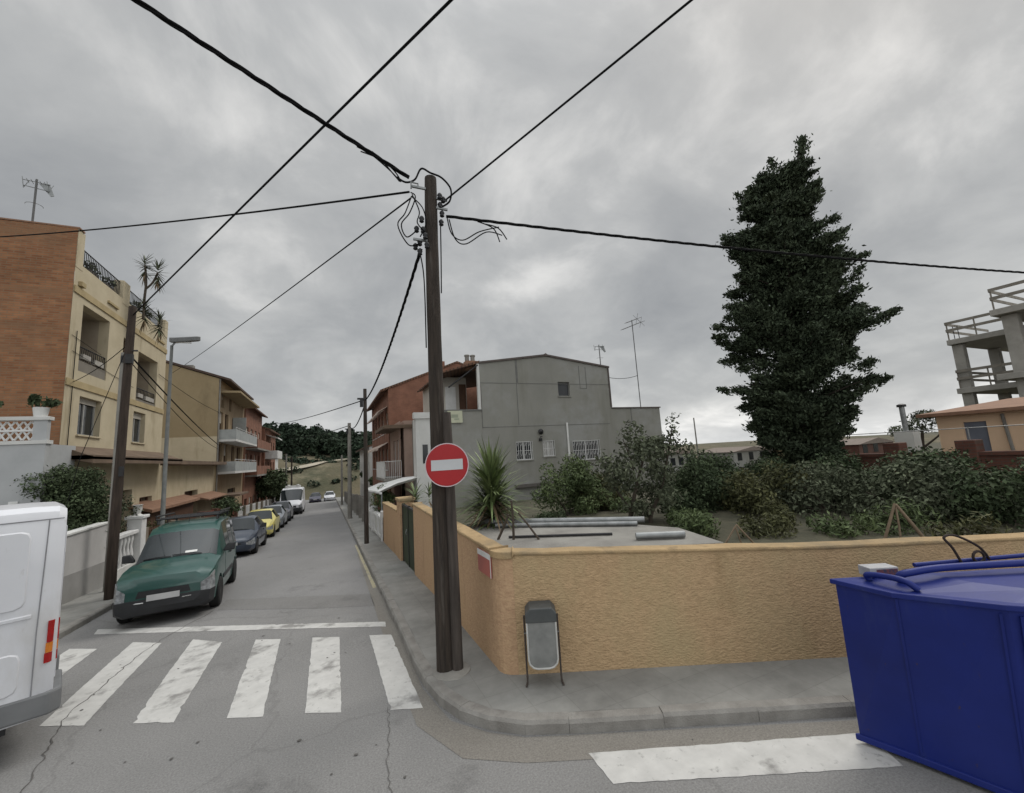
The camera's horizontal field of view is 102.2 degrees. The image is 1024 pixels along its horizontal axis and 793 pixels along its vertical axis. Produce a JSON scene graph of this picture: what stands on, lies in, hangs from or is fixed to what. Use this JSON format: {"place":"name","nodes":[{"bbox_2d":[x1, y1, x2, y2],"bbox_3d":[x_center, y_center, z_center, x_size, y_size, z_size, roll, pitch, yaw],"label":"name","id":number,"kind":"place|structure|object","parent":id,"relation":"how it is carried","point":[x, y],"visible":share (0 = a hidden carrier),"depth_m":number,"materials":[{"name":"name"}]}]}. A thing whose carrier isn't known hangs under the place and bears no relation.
{"place":"outdoors","nodes":[
{"label":"outdoors","id":0,"kind":"place"},
{"bbox_2d":[59,587,112,628],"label":"pavement","id":1,"kind":"structure","parent":0,"point":[75,609],"depth_m":9.71,"materials":[{"name":"concrete"}]},
{"bbox_2d":[103,306,137,599],"bbox_3d":[-10.097,1.382,10.696,0.345,7.751,0.235,-5,-8,7],"label":"utility pole","id":2,"kind":"object","parent":1,"relation":"on","point":[114,529],"visible":0.96,"depth_m":10.59,"materials":[{"name":"brown wood"}]},
{"bbox_2d":[133,0,452,314],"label":"overhead cable","id":3,"kind":"object","parent":2,"relation":"attached to","point":[421,29],"visible":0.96,"depth_m":5.76,"materials":[{"name":"rubber"}]},
{"bbox_2d":[92,499,369,620],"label":"side street","id":4,"kind":"structure","parent":0,"point":[311,550],"depth_m":13.24,"materials":[{"name":"asphalt"}]},
{"bbox_2d":[112,507,236,622],"bbox_3d":[-7.961,3.906,10.136,2.086,2.045,4.181,1,-11,-28],"label":"parked car","id":5,"kind":"object","parent":4,"relation":"on","point":[183,564],"visible":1,"depth_m":8.93,"materials":[{"name":"green paint"}]},
{"bbox_2d":[231,515,266,552],"bbox_3d":[-11.516,5.815,17.474,2.058,1.418,3.968,0,-11,-24],"label":"parked car","id":6,"kind":"object","parent":4,"relation":"on","point":[250,532],"visible":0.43,"depth_m":16.95,"materials":[{"name":"blue paint"}]},
{"bbox_2d":[247,508,279,536],"bbox_3d":[-13.863,6.945,22.773,1.640,1.418,3.968,0,-11,-24],"label":"parked car","id":7,"kind":"object","parent":4,"relation":"on","point":[270,517],"visible":0.6,"depth_m":22.45,"materials":[{"name":"yellow paint"}]},
{"bbox_2d":[280,484,304,513],"bbox_3d":[-21.246,9.936,40.056,1.964,2.741,5.368,0,-11,-24],"label":"parked van","id":8,"kind":"object","parent":4,"relation":"on","point":[294,495],"visible":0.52,"depth_m":38.76,"materials":[{"name":"white paint"}]},
{"bbox_2d":[218,594,374,609],"bbox_3d":[-4.749,4.501,9.020,4.122,0.120,0.895,-5,-8,8],"label":"road patch","id":9,"kind":"object","parent":4,"relation":"on","point":[333,601],"visible":1,"depth_m":9.01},
{"bbox_2d":[357,554,859,762],"bbox_3d":[-2.091,4.269,8.178,3.181,0.347,14.003,3,-10,-39],"label":"road patch","id":10,"kind":"object","parent":4,"relation":"on","point":[431,718],"visible":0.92,"depth_m":4.02,"materials":[{"name":"concrete"}]},
{"bbox_2d":[0,606,994,792],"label":"road","id":11,"kind":"structure","parent":0,"point":[267,752],"depth_m":4.25,"materials":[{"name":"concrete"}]},
{"bbox_2d":[0,502,67,736],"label":"delivery van","id":12,"kind":"object","parent":11,"relation":"on","point":[33,537],"visible":1,"depth_m":4.33,"materials":[{"name":"white paint"}]},
{"bbox_2d":[59,649,95,674],"bbox_3d":[-6.925,4.152,6.061,0.502,0.099,2.860,0,-9,-25],"label":"crosswalk stripe","id":13,"kind":"object","parent":11,"relation":"on","point":[69,659],"visible":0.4,"depth_m":6.80,"materials":[{"name":"paint"}]},
{"bbox_2d":[40,642,160,725],"bbox_3d":[-5.814,4.070,6.041,0.515,0.093,3.117,0,-9,-26],"label":"crosswalk stripe","id":14,"kind":"object","parent":11,"relation":"on","point":[93,704],"visible":1,"depth_m":5.63,"materials":[{"name":"paint"}]},
{"bbox_2d":[134,639,221,722],"bbox_3d":[-4.690,3.982,5.986,0.505,0.071,3.049,0,-9,-26],"label":"crosswalk stripe","id":15,"kind":"object","parent":11,"relation":"on","point":[169,697],"visible":1,"depth_m":5.59,"materials":[{"name":"paint"}]},
{"bbox_2d":[95,622,385,633],"bbox_3d":[-5.208,4.300,7.673,6.180,0.136,0.276,-5,-8,8],"label":"stop line","id":16,"kind":"object","parent":11,"relation":"on","point":[233,627],"visible":1,"depth_m":7.64,"materials":[{"name":"paint"}]},
{"bbox_2d":[227,639,279,717],"bbox_3d":[-3.586,3.882,5.854,0.390,0.043,2.709,0,-9,-25],"label":"crosswalk stripe","id":17,"kind":"object","parent":11,"relation":"on","point":[250,696],"visible":1,"depth_m":5.50,"materials":[{"name":"paint"}]},
{"bbox_2d":[305,637,340,712],"bbox_3d":[-2.622,3.807,5.801,0.417,0.025,2.570,0,-9,-24],"label":"crosswalk stripe","id":18,"kind":"object","parent":11,"relation":"on","point":[324,689],"visible":1,"depth_m":5.50,"materials":[{"name":"paint"}]},
{"bbox_2d":[20,610,692,792],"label":"road cracks","id":19,"kind":"object","parent":11,"relation":"on","point":[197,741],"visible":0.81,"depth_m":4.38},
{"bbox_2d":[369,635,422,709],"bbox_3d":[-1.683,3.737,5.753,0.341,0.014,2.495,0,-9,-25],"label":"crosswalk stripe","id":20,"kind":"object","parent":11,"relation":"on","point":[401,692],"visible":1,"depth_m":5.45,"materials":[{"name":"paint"}]},
{"bbox_2d":[589,733,902,783],"bbox_3d":[2.022,3.214,3.664,2.621,0.001,0.423,-3,-8,-1],"label":"crosswalk stripe","id":21,"kind":"object","parent":11,"relation":"on","point":[805,754],"visible":0.94,"depth_m":3.66,"materials":[{"name":"paint"}]},
{"bbox_2d":[829,534,1023,792],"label":"recycling container","id":22,"kind":"object","parent":11,"relation":"on","point":[936,664],"visible":1,"depth_m":3.37,"materials":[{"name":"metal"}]},
{"bbox_2d":[858,563,897,574],"bbox_3d":[3.424,1.625,3.862,0.260,0.085,0.143,-4,-8,1],"label":"carton","id":23,"kind":"object","parent":22,"relation":"on","point":[885,568],"visible":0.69,"depth_m":3.82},
{"bbox_2d":[0,0,1023,444],"label":"sky","id":24,"kind":"structure","parent":0,"point":[913,110],"materials":[{"name":"grey"}]},
{"bbox_2d":[337,497,852,712],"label":"pavement","id":25,"kind":"structure","parent":0,"point":[484,681],"depth_m":4.78,"materials":[{"name":"concrete"}]},
{"bbox_2d":[345,423,351,518],"bbox_3d":[-11.265,5.173,28.445,0.443,6.700,0.300,0,-9,-24],"label":"utility pole","id":26,"kind":"object","parent":25,"relation":"on","point":[348,430],"visible":0.86,"depth_m":28.36,"materials":[{"name":"wood"}]},
{"bbox_2d":[357,389,368,543],"bbox_3d":[-5.909,2.803,16.382,0.386,6.300,0.190,0,-9,-24],"label":"utility pole","id":27,"kind":"object","parent":25,"relation":"on","point":[363,402],"visible":0.81,"depth_m":16.37,"materials":[{"name":"brown wood"}]},
{"bbox_2d":[368,476,416,510],"bbox_3d":[-6.643,5.823,22.640,2.014,2.993,8.019,0,-9,-24],"label":"carport awning","id":28,"kind":"object","parent":25,"relation":"on","point":[390,484],"visible":0.7,"depth_m":20.25,"materials":[{"name":"white paint"}]},
{"bbox_2d":[357,147,506,680],"bbox_3d":[-0.982,0.073,5.726,2.133,7.307,0.520,0,-9,-24],"label":"utility pole","id":29,"kind":"object","parent":25,"relation":"on","point":[451,664],"visible":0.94,"depth_m":5.59,"materials":[{"name":"brown wood"}]},
{"bbox_2d":[0,191,409,236],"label":"overhead cable","id":30,"kind":"object","parent":29,"relation":"attached to","point":[359,198],"visible":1,"depth_m":7.56,"materials":[{"name":"rubber"}]},
{"bbox_2d":[131,0,409,178],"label":"overhead cable","id":31,"kind":"object","parent":29,"relation":"attached to","point":[179,28],"visible":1,"depth_m":4.80,"materials":[{"name":"rubber"}]},
{"bbox_2d":[174,198,411,371],"bbox_3d":[-12.809,-2.278,17.687,0.023,3.313,32.294,4,-11,-44],"label":"overhead cable","id":32,"kind":"object","parent":29,"relation":"attached to","point":[407,200],"visible":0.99,"depth_m":8.40,"materials":[{"name":"rubber"}]},
{"bbox_2d":[365,249,422,399],"bbox_3d":[-3.627,-0.939,11.376,0.052,0.667,11.916,0,-9,-23],"label":"overhead cable","id":33,"kind":"object","parent":29,"relation":"attached to","point":[407,291],"visible":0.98,"depth_m":7.83,"materials":[{"name":"rubber"}]},
{"bbox_2d":[425,443,468,486],"bbox_3d":[-0.861,0.904,5.472,0.568,0.568,0.142,-2,-8,-10],"label":"no entry sign","id":34,"kind":"object","parent":29,"relation":"attached to","point":[446,464],"visible":1,"depth_m":5.41,"materials":[{"name":"metal"}]},
{"bbox_2d":[446,0,692,199],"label":"overhead cable","id":35,"kind":"object","parent":29,"relation":"attached to","point":[592,80],"visible":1,"depth_m":4.84,"materials":[{"name":"rubber"}]},
{"bbox_2d":[446,215,1023,273],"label":"overhead cable","id":36,"kind":"object","parent":29,"relation":"attached to","point":[640,238],"visible":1,"depth_m":7.10,"materials":[{"name":"rubber"}]},
{"bbox_2d":[523,600,564,687],"bbox_3d":[0.360,2.934,4.928,0.452,0.862,0.280,-4,-8,1],"label":"litter bin","id":37,"kind":"object","parent":25,"relation":"on","point":[540,620],"visible":1,"depth_m":4.83,"materials":[{"name":"metal"}]},
{"bbox_2d":[278,434,940,499],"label":"hillside","id":38,"kind":"structure","parent":0,"point":[324,474],"depth_m":88.60,"materials":[{"name":"green plant"}]},
{"bbox_2d":[370,432,941,511],"bbox_3d":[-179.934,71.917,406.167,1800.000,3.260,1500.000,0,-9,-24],"label":"ground","id":39,"kind":"structure","parent":0,"point":[936,445],"depth_m":131.16,"materials":[{"name":"soil"}]},
{"bbox_2d":[0,416,75,504],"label":"terrace house","id":40,"kind":"structure","parent":39,"relation":"on","point":[39,451],"depth_m":11.15,"materials":[{"name":"paint"}]},
{"bbox_2d":[26,394,62,415],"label":"potted plant","id":41,"kind":"object","parent":40,"relation":"on","point":[37,409],"visible":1,"depth_m":11.42,"materials":[{"name":"green plant"}]},
{"bbox_2d":[10,463,124,531],"bbox_3d":[-12.603,3.608,11.582,2.176,3.485,2.617,0,-9,-24],"label":"garden bush","id":42,"kind":"object","parent":39,"relation":"on","point":[87,499],"visible":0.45,"depth_m":11.59,"materials":[{"name":"green plant"}]},
{"bbox_2d":[61,522,107,604],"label":"garden wall","id":43,"kind":"structure","parent":39,"relation":"on","point":[84,560],"depth_m":10.91,"materials":[{"name":"white paint"}]},
{"bbox_2d":[58,600,112,639],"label":"kerb","id":44,"kind":"structure","parent":39,"relation":"on","point":[67,629],"depth_m":8.64,"materials":[{"name":"concrete"}]},
{"bbox_2d":[0,217,182,532],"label":"apartment building","id":45,"kind":"structure","parent":39,"relation":"on","point":[62,327],"depth_m":13.39,"materials":[{"name":"paint"}]},
{"bbox_2d":[22,176,53,220],"bbox_3d":[-15.752,-6.292,13.680,0.415,1.902,0.686,-7,-9,26],"label":"roof antenna","id":46,"kind":"object","parent":45,"relation":"on","point":[47,187],"visible":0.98,"depth_m":13.72,"materials":[{"name":"metal"}]},
{"bbox_2d":[76,398,101,438],"bbox_3d":[-14.561,0.740,14.141,0.292,1.320,1.570,0,-9,-24],"label":"window","id":47,"kind":"structure","parent":45,"relation":"in","point":[86,414],"depth_m":14.31,"materials":[{"name":"glass"}]},
{"bbox_2d":[134,253,171,343],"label":"dracaena plant","id":48,"kind":"object","parent":45,"relation":"on","point":[145,275],"visible":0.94,"depth_m":17.31,"materials":[{"name":"green plant"}]},
{"bbox_2d":[117,504,149,580],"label":"balustrade wall","id":49,"kind":"structure","parent":39,"relation":"on","point":[132,538],"depth_m":13.62,"materials":[{"name":"concrete"}]},
{"bbox_2d":[127,494,199,527],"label":"wooden shed","id":50,"kind":"structure","parent":39,"relation":"on","point":[180,504],"depth_m":19.96,"materials":[{"name":"brown wood"}]},
{"bbox_2d":[159,336,200,525],"bbox_3d":[-11.155,1.824,13.840,0.914,7.947,0.297,0,-9,-24],"label":"street lamp","id":51,"kind":"object","parent":39,"relation":"on","point":[174,340],"visible":0.8,"depth_m":13.85,"materials":[{"name":"metal"}]},
{"bbox_2d":[158,460,226,512],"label":"garage building","id":52,"kind":"structure","parent":39,"relation":"on","point":[192,478],"depth_m":25.03,"materials":[{"name":"paint"}]},
{"bbox_2d":[161,360,259,506],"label":"apartment building","id":53,"kind":"structure","parent":39,"relation":"on","point":[229,400],"depth_m":29.94,"materials":[{"name":"paint"}]},
{"bbox_2d":[211,495,244,516],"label":"hedge bush","id":54,"kind":"object","parent":39,"relation":"on","point":[231,503],"visible":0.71,"depth_m":24.94,"materials":[{"name":"green plant"}]},
{"bbox_2d":[242,408,270,504],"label":"apartment building","id":55,"kind":"structure","parent":39,"relation":"on","point":[253,416],"depth_m":42.61,"materials":[{"name":"red brick"}]},
{"bbox_2d":[260,427,281,500],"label":"apartment building","id":56,"kind":"structure","parent":39,"relation":"on","point":[268,436],"depth_m":50.69,"materials":[{"name":"red brick"}]},
{"bbox_2d":[255,467,290,502],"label":"street tree","id":57,"kind":"object","parent":39,"relation":"on","point":[270,484],"visible":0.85,"depth_m":45.21,"materials":[{"name":"green plant"}]},
{"bbox_2d":[262,421,371,486],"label":"hill forest","id":58,"kind":"object","parent":39,"relation":"on","point":[334,444],"visible":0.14,"depth_m":108.38,"materials":[{"name":"green plant"}]},
{"bbox_2d":[355,444,372,503],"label":"apartment building","id":59,"kind":"structure","parent":39,"relation":"on","point":[370,466],"depth_m":48.34,"materials":[{"name":"paint"}]},
{"bbox_2d":[368,502,383,540],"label":"panel wall","id":60,"kind":"structure","parent":39,"relation":"on","point":[375,521],"depth_m":18.52,"materials":[{"name":"metal"}]},
{"bbox_2d":[382,501,397,555],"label":"garden wall","id":61,"kind":"structure","parent":39,"relation":"on","point":[390,523],"depth_m":14.31,"materials":[{"name":"paint"}]},
{"bbox_2d":[395,496,414,560],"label":"gate pier","id":62,"kind":"structure","parent":39,"relation":"on","point":[408,500],"depth_m":12.36,"materials":[{"name":"paint"}]},
{"bbox_2d":[367,361,481,509],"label":"apartment building","id":63,"kind":"structure","parent":39,"relation":"on","point":[396,403],"depth_m":30.69,"materials":[{"name":"red brick"}]},
{"bbox_2d":[375,420,483,505],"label":"house","id":64,"kind":"structure","parent":39,"relation":"on","point":[401,445],"depth_m":25.17,"materials":[{"name":"concrete"}]},
{"bbox_2d":[412,502,507,666],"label":"garden wall","id":65,"kind":"structure","parent":39,"relation":"on","point":[477,606],"depth_m":6.32,"materials":[{"name":"paint"}]},
{"bbox_2d":[402,503,414,571],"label":"garden gate","id":66,"kind":"structure","parent":65,"relation":"attached to","point":[408,534],"depth_m":11.33,"materials":[{"name":"metal"}]},
{"bbox_2d":[477,548,491,578],"bbox_3d":[-0.377,2.262,5.631,0.016,0.300,0.520,0,-9,-24],"label":"street plaque","id":67,"kind":"object","parent":65,"relation":"attached to","point":[484,563],"visible":0.98,"depth_m":5.61,"materials":[{"name":"white paint"}]},
{"bbox_2d":[490,547,518,674],"bbox_3d":[-0.048,2.866,5.226,0.304,1.774,0.292,0,-9,-24],"label":"wall corner","id":68,"kind":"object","parent":39,"relation":"on","point":[505,616],"depth_m":5.20,"materials":[{"name":"paint"}]},
{"bbox_2d":[412,353,663,507],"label":"grey house","id":69,"kind":"structure","parent":39,"relation":"on","point":[538,410],"depth_m":22.64,"materials":[{"name":"paint"}]},
{"bbox_2d":[516,441,533,461],"bbox_3d":[0.643,2.908,21.978,1.060,1.030,0.212,0,-9,-24],"label":"window","id":70,"kind":"structure","parent":69,"relation":"in","point":[524,451],"depth_m":22.01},
{"bbox_2d":[572,440,600,460],"bbox_3d":[4.228,3.068,23.540,1.920,1.150,0.212,0,-9,-24],"label":"window","id":71,"kind":"structure","parent":69,"relation":"in","point":[587,448],"depth_m":23.57,"materials":[{"name":"metal"}]},
{"bbox_2d":[336,498,856,734],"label":"kerb","id":72,"kind":"structure","parent":39,"relation":"on","point":[450,701],"depth_m":4.19,"materials":[{"name":"concrete"}]},
{"bbox_2d":[699,446,770,467],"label":"distant house","id":73,"kind":"structure","parent":39,"relation":"on","point":[742,456],"depth_m":66.27,"materials":[{"name":"paint"}]},
{"bbox_2d":[512,532,1023,674],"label":"garden wall","id":74,"kind":"structure","parent":39,"relation":"on","point":[633,607],"depth_m":5.14,"materials":[{"name":"paint"}]},
{"bbox_2d":[814,437,894,462],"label":"distant house","id":75,"kind":"structure","parent":39,"relation":"on","point":[865,445],"depth_m":52.32,"materials":[{"name":"brick"}]},
{"bbox_2d":[832,424,1023,487],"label":"brick wall","id":76,"kind":"structure","parent":39,"relation":"on","point":[975,447],"depth_m":11.23,"materials":[{"name":"brick"}]},
{"bbox_2d":[915,397,1023,451],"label":"peach house","id":77,"kind":"structure","parent":39,"relation":"on","point":[1008,411],"depth_m":12.48,"materials":[{"name":"paint"}]},
{"bbox_2d":[964,421,991,450],"bbox_3d":[14.242,1.818,12.501,0.030,2.120,0.500,0,-9,-24],"label":"door","id":78,"kind":"structure","parent":77,"relation":"in","point":[975,433],"depth_m":12.55,"materials":[{"name":"metal"}]},
{"bbox_2d":[944,280,1023,405],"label":"unfinished building","id":79,"kind":"structure","parent":39,"relation":"on","point":[1009,337],"depth_m":24.00,"materials":[{"name":"concrete"}]},
{"bbox_2d":[456,467,1023,542],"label":"garden soil","id":80,"kind":"structure","parent":0,"point":[728,521],"depth_m":8.04,"materials":[{"name":"soil"}]},
{"bbox_2d":[455,434,538,530],"bbox_3d":[-0.390,2.003,8.367,2.027,2.591,2.083,0,-9,-24],"label":"yucca plant","id":81,"kind":"object","parent":80,"relation":"on","point":[492,506],"visible":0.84,"depth_m":8.16,"materials":[{"name":"green plant"}]},
{"bbox_2d":[530,452,613,515],"bbox_3d":[1.776,2.794,12.206,2.379,2.292,2.027,-6,-8,18],"label":"shrub","id":82,"kind":"object","parent":80,"relation":"on","point":[583,477],"visible":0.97,"depth_m":11.88,"materials":[{"name":"green plant"}]},
{"bbox_2d":[466,524,722,547],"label":"concrete slab","id":83,"kind":"structure","parent":80,"relation":"on","point":[622,536],"depth_m":6.51,"materials":[{"name":"concrete"}]},
{"bbox_2d":[480,516,644,524],"bbox_3d":[0.869,2.345,7.793,3.128,0.107,0.110,-6,-8,16],"label":"pipe","id":84,"kind":"object","parent":83,"relation":"on","point":[639,519],"visible":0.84,"depth_m":7.66,"materials":[{"name":"metal"}]},
{"bbox_2d":[495,521,637,527],"bbox_3d":[0.935,2.328,7.521,2.597,0.078,0.080,-6,-8,15],"label":"pipe","id":85,"kind":"object","parent":83,"relation":"on","point":[580,524],"visible":1,"depth_m":7.45,"materials":[{"name":"metal"}]},
{"bbox_2d":[635,530,685,539],"bbox_3d":[2.178,2.036,6.074,0.699,0.098,0.100,-4,-8,6],"label":"pipe","id":86,"kind":"object","parent":83,"relation":"on","point":[660,535],"visible":1,"depth_m":6.04,"materials":[{"name":"metal"}]},
{"bbox_2d":[566,470,631,510],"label":"shrub","id":87,"kind":"object","parent":80,"relation":"on","point":[605,506],"visible":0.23,"depth_m":12.38,"materials":[{"name":"green plant"}]},
{"bbox_2d":[591,412,697,522],"bbox_3d":[2.909,1.698,8.988,1.999,2.639,1.628,0,-9,-24],"label":"fruit tree","id":88,"kind":"object","parent":80,"relation":"on","point":[651,447],"visible":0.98,"depth_m":8.82,"materials":[{"name":"green plant"}]},
{"bbox_2d":[652,456,737,513],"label":"shrub","id":89,"kind":"object","parent":80,"relation":"on","point":[704,491],"visible":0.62,"depth_m":9.91,"materials":[{"name":"green plant"}]},
{"bbox_2d":[672,510,720,537],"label":"weed clump","id":90,"kind":"object","parent":80,"relation":"on","point":[699,524],"visible":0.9,"depth_m":7.16,"materials":[{"name":"green plant"}]},
{"bbox_2d":[679,449,743,504],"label":"shrub","id":91,"kind":"object","parent":80,"relation":"on","point":[729,466],"visible":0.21,"depth_m":11.60,"materials":[{"name":"green plant"}]},
{"bbox_2d":[712,459,812,514],"bbox_3d":[5.780,2.255,9.432,2.140,1.637,1.918,-5,-8,7],"label":"shrub","id":92,"kind":"object","parent":80,"relation":"on","point":[746,495],"visible":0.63,"depth_m":9.17,"materials":[{"name":"green plant"}]},
{"bbox_2d":[736,510,797,538],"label":"weed clump","id":93,"kind":"object","parent":80,"relation":"on","point":[772,522],"visible":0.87,"depth_m":6.98,"materials":[{"name":"green plant"}]},
{"bbox_2d":[737,494,801,525],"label":"weed clump","id":94,"kind":"object","parent":80,"relation":"on","point":[775,508],"visible":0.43,"depth_m":7.91,"materials":[{"name":"green plant"}]},
{"bbox_2d":[739,455,801,489],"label":"shrub","id":95,"kind":"object","parent":80,"relation":"on","point":[755,466],"visible":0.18,"depth_m":12.49,"materials":[{"name":"green plant"}]},
{"bbox_2d":[709,133,902,470],"bbox_3d":[9.667,-2.905,14.229,4.589,12.441,4.803,0,-9,-24],"label":"cypress tree","id":96,"kind":"object","parent":80,"relation":"on","point":[795,418],"visible":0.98,"depth_m":13.38,"materials":[{"name":"green plant"}]},
{"bbox_2d":[765,456,889,519],"bbox_3d":[6.654,2.071,8.981,2.084,1.557,1.929,-6,-8,16],"label":"shrub","id":97,"kind":"object","parent":80,"relation":"on","point":[815,502],"visible":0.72,"depth_m":8.68,"materials":[{"name":"green plant"}]},
{"bbox_2d":[774,451,885,504],"bbox_3d":[7.956,2.218,10.001,2.515,1.780,2.417,0,-9,-24],"label":"shrub","id":98,"kind":"object","parent":80,"relation":"on","point":[856,462],"visible":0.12,"depth_m":9.89,"materials":[{"name":"green plant"}]},
{"bbox_2d":[805,510,879,538],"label":"weed clump","id":99,"kind":"object","parent":80,"relation":"on","point":[834,528],"visible":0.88,"depth_m":6.70,"materials":[{"name":"green plant"}]},
{"bbox_2d":[854,497,945,535],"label":"weed clump","id":100,"kind":"object","parent":80,"relation":"on","point":[883,518],"visible":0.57,"depth_m":6.75,"materials":[{"name":"green plant"}]},
{"bbox_2d":[883,503,924,537],"bbox_3d":[5.820,1.909,6.159,0.627,0.638,0.069,-5,-8,13],"label":"stake tripod","id":101,"kind":"object","parent":80,"relation":"on","point":[895,506],"visible":0.79,"depth_m":6.17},
{"bbox_2d":[893,404,923,451],"bbox_3d":[17.968,2.309,18.694,0.600,4.000,0.700,0,-9,-24],"label":"metal chimney","id":102,"kind":"object","parent":80,"relation":"on","point":[912,439],"visible":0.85,"depth_m":18.61,"materials":[{"name":"metal"}]},
{"bbox_2d":[887,409,938,450],"bbox_3d":[30.515,3.021,30.156,4.617,4.249,2.630,-8,-9,29],"label":"pine tree","id":103,"kind":"object","parent":80,"relation":"on","point":[910,422],"visible":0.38,"depth_m":30.53,"materials":[{"name":"grey plant"}]},
{"bbox_2d":[841,451,986,524],"bbox_3d":[7.332,1.941,7.807,2.056,1.805,1.892,-2,-8,-8],"label":"shrub","id":104,"kind":"object","parent":80,"relation":"on","point":[923,481],"visible":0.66,"depth_m":7.48,"materials":[{"name":"green plant"}]},
{"bbox_2d":[866,445,1000,511],"bbox_3d":[8.757,1.918,8.633,2.333,1.824,1.983,0,-9,-24],"label":"shrub","id":105,"kind":"object","parent":80,"relation":"on","point":[941,455],"visible":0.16,"depth_m":8.69,"materials":[{"name":"green plant"}]},
{"bbox_2d":[921,511,1012,536],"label":"weed clump","id":106,"kind":"object","parent":80,"relation":"on","point":[974,528],"visible":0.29,"depth_m":5.93,"materials":[{"name":"green plant"}]},
{"bbox_2d":[932,457,1023,528],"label":"shrub","id":107,"kind":"object","parent":80,"relation":"on","point":[986,499],"visible":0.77,"depth_m":6.82,"materials":[{"name":"green plant"}]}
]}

